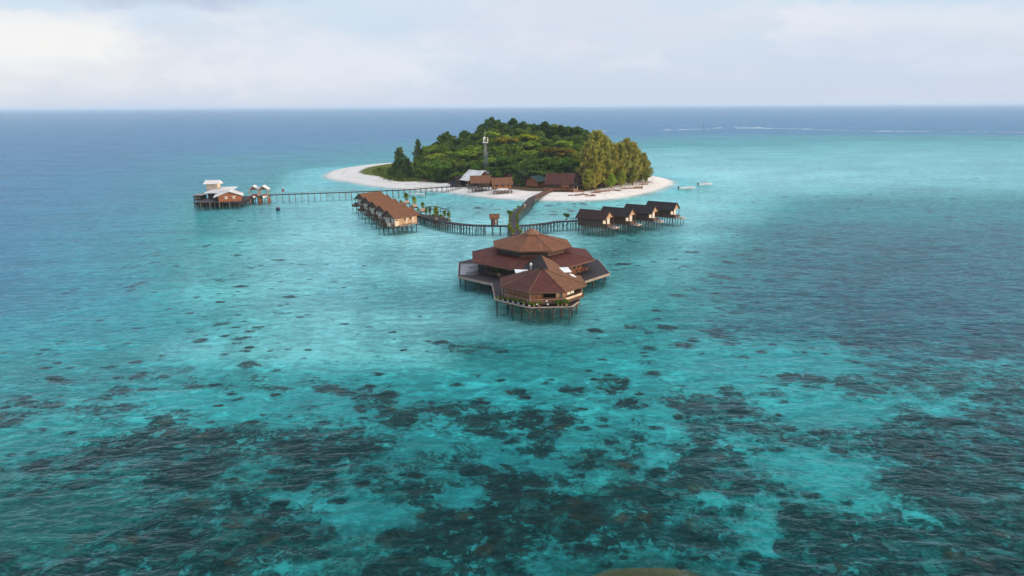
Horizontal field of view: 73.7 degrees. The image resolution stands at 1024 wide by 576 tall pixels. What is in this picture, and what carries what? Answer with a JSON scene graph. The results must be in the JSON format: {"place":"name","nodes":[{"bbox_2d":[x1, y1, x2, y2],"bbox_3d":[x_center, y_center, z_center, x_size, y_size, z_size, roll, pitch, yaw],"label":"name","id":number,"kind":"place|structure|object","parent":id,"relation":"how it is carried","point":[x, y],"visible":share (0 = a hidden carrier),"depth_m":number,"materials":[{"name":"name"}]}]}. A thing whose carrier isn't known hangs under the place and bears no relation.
{"place":"outdoors","nodes":[
{"label":"outdoors","id":0,"kind":"place"},
{"bbox_2d":[372,167,421,181],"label":"grass","id":1,"kind":"structure","parent":0,"point":[382,173],"depth_m":382.00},
{"bbox_2d":[326,163,671,200],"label":"beach","id":2,"kind":"structure","parent":0,"point":[363,174],"depth_m":335.56,"materials":[{"name":"sand"}]},
{"bbox_2d":[389,162,401,176],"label":"casuarina tree","id":3,"kind":"object","parent":2,"relation":"on","point":[394,166],"visible":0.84,"depth_m":379.26,"materials":[{"name":"green plant"}]},
{"bbox_2d":[393,147,406,173],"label":"casuarina tree","id":4,"kind":"object","parent":2,"relation":"on","point":[399,157],"visible":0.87,"depth_m":380.21,"materials":[{"name":"green plant"}]},
{"bbox_2d":[400,157,414,176],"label":"casuarina tree","id":5,"kind":"object","parent":2,"relation":"on","point":[407,165],"visible":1,"depth_m":376.02,"materials":[{"name":"green plant"}]},
{"bbox_2d":[412,139,423,159],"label":"casuarina tree","id":6,"kind":"object","parent":2,"relation":"on","point":[417,150],"visible":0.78,"depth_m":414.25,"materials":[{"name":"green plant"}]},
{"bbox_2d":[411,167,430,175],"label":"broadleaf tree","id":7,"kind":"object","parent":2,"relation":"on","point":[419,170],"visible":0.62,"depth_m":380.29,"materials":[{"name":"green plant"}]},
{"bbox_2d":[421,145,438,155],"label":"broadleaf tree","id":8,"kind":"object","parent":2,"relation":"on","point":[428,149],"visible":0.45,"depth_m":403.44,"materials":[{"name":"green plant"}]},
{"bbox_2d":[419,160,453,181],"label":"broadleaf tree","id":9,"kind":"object","parent":2,"relation":"on","point":[439,165],"visible":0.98,"depth_m":359.46,"materials":[{"name":"green plant"}]},
{"bbox_2d":[423,153,450,160],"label":"broadleaf tree","id":10,"kind":"object","parent":2,"relation":"on","point":[430,157],"visible":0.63,"depth_m":390.44,"materials":[{"name":"green plant"}]},
{"bbox_2d":[436,146,448,157],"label":"broadleaf tree","id":11,"kind":"object","parent":2,"relation":"on","point":[442,149],"visible":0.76,"depth_m":395.99,"materials":[{"name":"green plant"}]},
{"bbox_2d":[441,131,451,144],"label":"broadleaf tree","id":12,"kind":"object","parent":2,"relation":"on","point":[446,135],"visible":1,"depth_m":408.69,"materials":[{"name":"green plant"}]},
{"bbox_2d":[449,175,467,186],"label":"thatch hut","id":13,"kind":"object","parent":2,"relation":"on","point":[455,180],"visible":0.91,"depth_m":339.23,"materials":[{"name":"grey wood"}]},
{"bbox_2d":[452,137,465,145],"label":"broadleaf tree","id":14,"kind":"object","parent":2,"relation":"on","point":[458,140],"visible":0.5,"depth_m":427.20,"materials":[{"name":"green plant"}]},
{"bbox_2d":[449,161,470,172],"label":"broadleaf tree","id":15,"kind":"object","parent":2,"relation":"on","point":[458,165],"visible":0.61,"depth_m":363.82,"materials":[{"name":"green plant"}]},
{"bbox_2d":[444,150,478,165],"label":"broadleaf tree","id":16,"kind":"object","parent":2,"relation":"on","point":[463,153],"visible":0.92,"depth_m":367.19,"materials":[{"name":"green plant"}]},
{"bbox_2d":[459,130,470,137],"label":"broadleaf tree","id":17,"kind":"object","parent":2,"relation":"on","point":[463,133],"visible":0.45,"depth_m":439.49,"materials":[{"name":"green plant"}]},
{"bbox_2d":[459,146,482,150],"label":"broadleaf tree","id":18,"kind":"object","parent":2,"relation":"on","point":[468,148],"visible":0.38,"depth_m":396.68,"materials":[{"name":"green plant"}]},
{"bbox_2d":[463,160,480,167],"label":"broadleaf tree","id":19,"kind":"object","parent":2,"relation":"on","point":[471,163],"visible":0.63,"depth_m":360.96,"materials":[{"name":"green plant"}]},
{"bbox_2d":[460,170,492,183],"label":"white roof house","id":20,"kind":"structure","parent":2,"relation":"on","point":[466,176],"depth_m":338.80,"materials":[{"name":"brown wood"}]},
{"bbox_2d":[470,151,485,160],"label":"broadleaf tree","id":21,"kind":"object","parent":2,"relation":"on","point":[482,155],"visible":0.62,"depth_m":371.28,"materials":[{"name":"green plant"}]},
{"bbox_2d":[468,175,490,192],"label":"beach house","id":22,"kind":"structure","parent":2,"relation":"on","point":[480,182],"depth_m":323.09,"materials":[{"name":"brown wood"}]},
{"bbox_2d":[470,132,490,138],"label":"broadleaf tree","id":23,"kind":"object","parent":2,"relation":"on","point":[479,135],"visible":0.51,"depth_m":423.34,"materials":[{"name":"green plant"}]},
{"bbox_2d":[469,163,494,169],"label":"broadleaf tree","id":24,"kind":"object","parent":2,"relation":"on","point":[481,166],"visible":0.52,"depth_m":358.10,"materials":[{"name":"green plant"}]},
{"bbox_2d":[476,137,494,145],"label":"broadleaf tree","id":25,"kind":"object","parent":2,"relation":"on","point":[485,140],"visible":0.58,"depth_m":410.32,"materials":[{"name":"green plant"}]},
{"bbox_2d":[479,157,495,166],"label":"broadleaf tree","id":26,"kind":"object","parent":2,"relation":"on","point":[489,160],"visible":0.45,"depth_m":359.31,"materials":[{"name":"green plant"}]},
{"bbox_2d":[484,117,495,126],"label":"broadleaf tree","id":27,"kind":"object","parent":2,"relation":"on","point":[488,122],"visible":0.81,"depth_m":439.70,"materials":[{"name":"green plant"}]},
{"bbox_2d":[483,131,499,139],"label":"broadleaf tree","id":28,"kind":"object","parent":2,"relation":"on","point":[490,133],"visible":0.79,"depth_m":411.95,"materials":[{"name":"green plant"}]},
{"bbox_2d":[488,170,502,177],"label":"broadleaf tree","id":29,"kind":"object","parent":2,"relation":"on","point":[497,173],"visible":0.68,"depth_m":340.80,"materials":[{"name":"green plant"}]},
{"bbox_2d":[484,166,507,177],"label":"broadleaf tree","id":30,"kind":"object","parent":2,"relation":"on","point":[493,169],"visible":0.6,"depth_m":345.56,"materials":[{"name":"green plant"}]},
{"bbox_2d":[490,122,502,129],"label":"broadleaf tree","id":31,"kind":"object","parent":2,"relation":"on","point":[495,126],"visible":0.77,"depth_m":432.87,"materials":[{"name":"green plant"}]},
{"bbox_2d":[488,144,514,175],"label":"broadleaf tree","id":32,"kind":"object","parent":2,"relation":"on","point":[500,149],"visible":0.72,"depth_m":380.21,"materials":[{"name":"green plant"}]},
{"bbox_2d":[490,177,513,193],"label":"beach house","id":33,"kind":"structure","parent":2,"relation":"on","point":[504,183],"depth_m":314.23,"materials":[{"name":"brown wood"}]},
{"bbox_2d":[492,156,517,176],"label":"broadleaf tree","id":34,"kind":"object","parent":2,"relation":"on","point":[502,159],"visible":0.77,"depth_m":350.33,"materials":[{"name":"green plant"}]},
{"bbox_2d":[493,137,516,172],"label":"broadleaf tree","id":35,"kind":"object","parent":2,"relation":"on","point":[500,140],"visible":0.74,"depth_m":393.36,"materials":[{"name":"green plant"}]},
{"bbox_2d":[501,153,521,161],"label":"broadleaf tree","id":36,"kind":"object","parent":2,"relation":"on","point":[507,155],"visible":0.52,"depth_m":368.23,"materials":[{"name":"green plant"}]},
{"bbox_2d":[500,165,524,177],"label":"broadleaf tree","id":37,"kind":"object","parent":2,"relation":"on","point":[510,168],"visible":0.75,"depth_m":343.57,"materials":[{"name":"green plant"}]},
{"bbox_2d":[509,141,524,149],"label":"broadleaf tree","id":38,"kind":"object","parent":2,"relation":"on","point":[516,144],"visible":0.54,"depth_m":392.78,"materials":[{"name":"green plant"}]},
{"bbox_2d":[509,151,527,159],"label":"broadleaf tree","id":39,"kind":"object","parent":2,"relation":"on","point":[520,154],"visible":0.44,"depth_m":369.54,"materials":[{"name":"green plant"}]},
{"bbox_2d":[509,128,530,141],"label":"broadleaf tree","id":40,"kind":"object","parent":2,"relation":"on","point":[518,131],"visible":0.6,"depth_m":421.64,"materials":[{"name":"green plant"}]},
{"bbox_2d":[516,121,529,129],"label":"broadleaf tree","id":41,"kind":"object","parent":2,"relation":"on","point":[522,124],"visible":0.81,"depth_m":427.70,"materials":[{"name":"green plant"}]},
{"bbox_2d":[510,162,537,182],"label":"broadleaf tree","id":42,"kind":"object","parent":2,"relation":"on","point":[523,166],"visible":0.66,"depth_m":342.20,"materials":[{"name":"green plant"}]},
{"bbox_2d":[515,134,540,142],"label":"broadleaf tree","id":43,"kind":"object","parent":2,"relation":"on","point":[524,136],"visible":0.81,"depth_m":400.19,"materials":[{"name":"green plant"}]},
{"bbox_2d":[521,150,539,155],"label":"broadleaf tree","id":44,"kind":"object","parent":2,"relation":"on","point":[532,152],"visible":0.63,"depth_m":379.58,"materials":[{"name":"green plant"}]},
{"bbox_2d":[520,140,542,150],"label":"broadleaf tree","id":45,"kind":"object","parent":2,"relation":"on","point":[531,143],"visible":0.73,"depth_m":393.56,"materials":[{"name":"green plant"}]},
{"bbox_2d":[523,175,546,186],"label":"green roof house","id":46,"kind":"structure","parent":2,"relation":"on","point":[536,181],"depth_m":331.82,"materials":[{"name":"brown wood"}]},
{"bbox_2d":[528,158,545,175],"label":"broadleaf tree","id":47,"kind":"object","parent":2,"relation":"on","point":[532,161],"visible":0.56,"depth_m":351.14,"materials":[{"name":"green plant"}]},
{"bbox_2d":[525,167,552,177],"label":"broadleaf tree","id":48,"kind":"object","parent":2,"relation":"on","point":[541,171],"visible":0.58,"depth_m":338.82,"materials":[{"name":"green plant"}]},
{"bbox_2d":[535,157,553,167],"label":"broadleaf tree","id":49,"kind":"object","parent":2,"relation":"on","point":[546,159],"visible":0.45,"depth_m":350.36,"materials":[{"name":"green plant"}]},
{"bbox_2d":[539,137,553,146],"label":"broadleaf tree","id":50,"kind":"object","parent":2,"relation":"on","point":[546,140],"visible":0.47,"depth_m":408.73,"materials":[{"name":"green plant"}]},
{"bbox_2d":[546,125,559,138],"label":"broadleaf tree","id":51,"kind":"object","parent":2,"relation":"on","point":[552,129],"visible":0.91,"depth_m":434.06,"materials":[{"name":"green plant"}]},
{"bbox_2d":[546,156,565,167],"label":"broadleaf tree","id":52,"kind":"object","parent":2,"relation":"on","point":[555,158],"visible":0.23,"depth_m":349.37,"materials":[{"name":"green plant"}]},
{"bbox_2d":[541,147,575,157],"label":"broadleaf tree","id":53,"kind":"object","parent":2,"relation":"on","point":[557,151],"visible":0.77,"depth_m":369.68,"materials":[{"name":"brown plant"}]},
{"bbox_2d":[545,173,574,191],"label":"red roof house","id":54,"kind":"structure","parent":2,"relation":"on","point":[559,180],"depth_m":316.06,"materials":[{"name":"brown wood"}]},
{"bbox_2d":[549,166,574,172],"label":"broadleaf tree","id":55,"kind":"object","parent":2,"relation":"on","point":[562,170],"visible":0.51,"depth_m":338.31,"materials":[{"name":"green plant"}]},
{"bbox_2d":[555,140,573,148],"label":"broadleaf tree","id":56,"kind":"object","parent":2,"relation":"on","point":[566,144],"visible":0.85,"depth_m":386.60,"materials":[{"name":"green plant"}]},
{"bbox_2d":[553,158,579,172],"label":"broadleaf tree","id":57,"kind":"object","parent":2,"relation":"on","point":[569,162],"visible":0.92,"depth_m":333.89,"materials":[{"name":"green plant"}]},
{"bbox_2d":[564,126,576,135],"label":"broadleaf tree","id":58,"kind":"object","parent":2,"relation":"on","point":[567,130],"visible":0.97,"depth_m":429.02,"materials":[{"name":"green plant"}]},
{"bbox_2d":[569,126,586,136],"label":"broadleaf tree","id":59,"kind":"object","parent":2,"relation":"on","point":[580,131],"visible":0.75,"depth_m":429.17,"materials":[{"name":"green plant"}]},
{"bbox_2d":[573,172,582,186],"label":"red roof wing","id":60,"kind":"structure","parent":2,"relation":"on","point":[578,179],"depth_m":323.16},
{"bbox_2d":[569,135,589,144],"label":"broadleaf tree","id":61,"kind":"object","parent":2,"relation":"on","point":[579,138],"visible":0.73,"depth_m":421.78,"materials":[{"name":"green plant"}]},
{"bbox_2d":[575,148,595,188],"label":"casuarina tree","id":62,"kind":"object","parent":2,"relation":"on","point":[585,155],"visible":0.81,"depth_m":320.98,"materials":[{"name":"green plant"}]},
{"bbox_2d":[582,169,595,190],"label":"casuarina tree","id":63,"kind":"object","parent":2,"relation":"on","point":[587,179],"visible":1,"depth_m":316.92,"materials":[{"name":"green plant"}]},
{"bbox_2d":[578,139,605,184],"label":"casuarina tree","id":64,"kind":"object","parent":2,"relation":"on","point":[592,145],"visible":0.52,"depth_m":323.11,"materials":[{"name":"green plant"}]},
{"bbox_2d":[578,130,611,173],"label":"casuarina tree","id":65,"kind":"object","parent":2,"relation":"on","point":[596,136],"visible":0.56,"depth_m":326.91,"materials":[{"name":"green plant"}]},
{"bbox_2d":[588,154,605,187],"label":"casuarina tree","id":66,"kind":"object","parent":2,"relation":"on","point":[597,162],"visible":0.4,"depth_m":323.08,"materials":[{"name":"green plant"}]},
{"bbox_2d":[590,163,604,189],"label":"casuarina tree","id":67,"kind":"object","parent":2,"relation":"on","point":[597,170],"visible":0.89,"depth_m":318.53,"materials":[{"name":"green plant"}]},
{"bbox_2d":[601,157,614,186],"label":"casuarina tree","id":68,"kind":"object","parent":2,"relation":"on","point":[606,172],"visible":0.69,"depth_m":330.35,"materials":[{"name":"green plant"}]},
{"bbox_2d":[598,135,618,185],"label":"casuarina tree","id":69,"kind":"object","parent":2,"relation":"on","point":[611,148],"visible":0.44,"depth_m":328.88,"materials":[{"name":"green plant"}]},
{"bbox_2d":[606,173,617,187],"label":"casuarina tree","id":70,"kind":"object","parent":2,"relation":"on","point":[612,181],"visible":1,"depth_m":327.91,"materials":[{"name":"green plant"}]},
{"bbox_2d":[604,139,620,185],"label":"casuarina tree","id":71,"kind":"object","parent":2,"relation":"on","point":[611,144],"visible":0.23,"depth_m":332.25,"materials":[{"name":"green plant"}]},
{"bbox_2d":[611,144,625,178],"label":"casuarina tree","id":72,"kind":"object","parent":2,"relation":"on","point":[616,148],"visible":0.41,"depth_m":334.95,"materials":[{"name":"green plant"}]},
{"bbox_2d":[616,169,625,186],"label":"casuarina tree","id":73,"kind":"object","parent":2,"relation":"on","point":[621,178],"visible":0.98,"depth_m":333.56,"materials":[{"name":"green plant"}]},
{"bbox_2d":[615,142,632,184],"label":"casuarina tree","id":74,"kind":"object","parent":2,"relation":"on","point":[623,155],"visible":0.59,"depth_m":337.16,"materials":[{"name":"green plant"}]},
{"bbox_2d":[619,137,638,183],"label":"casuarina tree","id":75,"kind":"object","parent":2,"relation":"on","point":[626,142],"visible":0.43,"depth_m":340.94,"materials":[{"name":"green plant"}]},
{"bbox_2d":[624,160,637,184],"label":"casuarina tree","id":76,"kind":"object","parent":2,"relation":"on","point":[630,169],"visible":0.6,"depth_m":341.50,"materials":[{"name":"green plant"}]},
{"bbox_2d":[628,170,637,184],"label":"casuarina tree","id":77,"kind":"object","parent":2,"relation":"on","point":[631,175],"visible":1,"depth_m":340.64,"materials":[{"name":"green plant"}]},
{"bbox_2d":[629,141,642,175],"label":"casuarina tree","id":78,"kind":"object","parent":2,"relation":"on","point":[636,152],"visible":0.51,"depth_m":343.70,"materials":[{"name":"green plant"}]},
{"bbox_2d":[636,149,648,181],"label":"casuarina tree","id":79,"kind":"object","parent":2,"relation":"on","point":[644,165],"visible":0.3,"depth_m":349.72,"materials":[{"name":"green plant"}]},
{"bbox_2d":[639,152,650,181],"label":"casuarina tree","id":80,"kind":"object","parent":2,"relation":"on","point":[645,158],"visible":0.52,"depth_m":352.67,"materials":[{"name":"green plant"}]},
{"bbox_2d":[642,169,650,182],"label":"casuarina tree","id":81,"kind":"object","parent":2,"relation":"on","point":[646,176],"visible":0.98,"depth_m":352.24,"materials":[{"name":"green plant"}]},
{"bbox_2d":[0,104,1023,575],"bbox_3d":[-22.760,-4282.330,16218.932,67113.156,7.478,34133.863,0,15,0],"label":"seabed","id":82,"kind":"structure","parent":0,"point":[794,346],"depth_m":117.50,"materials":[{"name":"liquid"}]},
{"bbox_2d":[192,194,206,207],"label":"equipment shed","id":83,"kind":"structure","parent":82,"relation":"on","point":[197,197],"depth_m":295.98,"materials":[{"name":"grey wood"}]},
{"bbox_2d":[193,180,254,210],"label":"stilt house","id":84,"kind":"structure","parent":82,"relation":"on","point":[219,196],"depth_m":289.57,"materials":[{"name":"brown wood"}]},
{"bbox_2d":[248,185,260,204],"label":"boat shelter","id":85,"kind":"object","parent":82,"relation":"on","point":[254,187],"visible":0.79,"depth_m":298.88,"materials":[{"name":"beige wood"}]},
{"bbox_2d":[257,185,270,204],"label":"boat shelter","id":86,"kind":"object","parent":82,"relation":"on","point":[263,187],"visible":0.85,"depth_m":299.05,"materials":[{"name":"beige wood"}]},
{"bbox_2d":[265,184,461,203],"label":"long jetty","id":87,"kind":"object","parent":82,"relation":"on","point":[392,190],"visible":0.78,"depth_m":312.11,"materials":[{"name":"brown wood"}]},
{"bbox_2d":[352,191,383,212],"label":"stilt bungalow","id":88,"kind":"object","parent":82,"relation":"on","point":[359,197],"visible":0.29,"depth_m":271.71,"materials":[{"name":"brown wood"}]},
{"bbox_2d":[357,195,390,218],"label":"stilt bungalow","id":89,"kind":"object","parent":82,"relation":"on","point":[366,201],"visible":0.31,"depth_m":260.24,"materials":[{"name":"brown wood"}]},
{"bbox_2d":[364,198,398,224],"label":"stilt bungalow","id":90,"kind":"object","parent":82,"relation":"on","point":[373,205],"visible":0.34,"depth_m":248.76,"materials":[{"name":"brown wood"}]},
{"bbox_2d":[371,202,407,229],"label":"stilt bungalow","id":91,"kind":"object","parent":82,"relation":"on","point":[380,210],"visible":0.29,"depth_m":238.74,"materials":[{"name":"brown wood"}]},
{"bbox_2d":[378,207,419,235],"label":"stilt bungalow","id":92,"kind":"object","parent":82,"relation":"on","point":[403,217],"visible":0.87,"depth_m":227.82,"materials":[{"name":"brown wood"}]},
{"bbox_2d":[425,206,450,225],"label":"pergola frame","id":93,"kind":"object","parent":82,"relation":"on","point":[438,216],"visible":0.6,"depth_m":239.83,"materials":[{"name":"brown wood"}]},
{"bbox_2d":[417,212,484,235],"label":"curved walkway","id":94,"kind":"structure","parent":82,"relation":"on","point":[421,218],"depth_m":231.02,"materials":[{"name":"wood"}]},
{"bbox_2d":[484,225,508,236],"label":"straight walkway","id":95,"kind":"structure","parent":82,"relation":"on","point":[485,226],"depth_m":224.50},
{"bbox_2d":[489,214,499,225],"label":"gatehouse","id":96,"kind":"object","parent":95,"relation":"on","point":[494,218],"visible":1,"depth_m":224.11,"materials":[{"name":"brown wood"}]},
{"bbox_2d":[509,190,557,236],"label":"walkway","id":97,"kind":"structure","parent":82,"relation":"on","point":[529,202],"depth_m":264.05,"materials":[{"name":"wood"}]},
{"bbox_2d":[458,228,609,297],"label":"restaurant building","id":98,"kind":"structure","parent":82,"relation":"on","point":[530,249],"depth_m":159.13,"materials":[{"name":"brown wood"}]},
{"bbox_2d":[492,265,586,325],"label":"pavilion building","id":99,"kind":"structure","parent":82,"relation":"on","point":[542,284],"depth_m":134.90,"materials":[{"name":"brown wood"}]},
{"bbox_2d":[519,219,637,233],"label":"bent walkway","id":100,"kind":"structure","parent":82,"relation":"on","point":[543,228],"depth_m":229.98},
{"bbox_2d":[575,209,619,236],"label":"stilt bungalow","id":101,"kind":"object","parent":82,"relation":"on","point":[590,218],"visible":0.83,"depth_m":223.21,"materials":[{"name":"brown wood"}]},
{"bbox_2d":[601,206,641,233],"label":"stilt bungalow","id":102,"kind":"object","parent":82,"relation":"on","point":[623,216],"visible":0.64,"depth_m":227.70,"materials":[{"name":"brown wood"}]},
{"bbox_2d":[624,204,663,230],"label":"stilt bungalow","id":103,"kind":"object","parent":82,"relation":"on","point":[645,213],"visible":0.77,"depth_m":233.89,"materials":[{"name":"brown wood"}]},
{"bbox_2d":[646,201,685,226],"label":"stilt bungalow","id":104,"kind":"object","parent":82,"relation":"on","point":[667,210],"visible":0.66,"depth_m":240.57,"materials":[{"name":"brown wood"}]},
{"bbox_2d":[0,0,1023,109],"label":"sky","id":105,"kind":"structure","parent":0,"point":[55,54],"materials":[{"name":"white"}]},
{"label":"sea","id":106,"kind":"structure","parent":0,"visible":0},
{"bbox_2d":[679,127,954,131],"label":"surf","id":107,"kind":"structure","parent":106,"relation":"on","point":[845,130],"depth_m":1072.79,"materials":[{"name":"liquid"}]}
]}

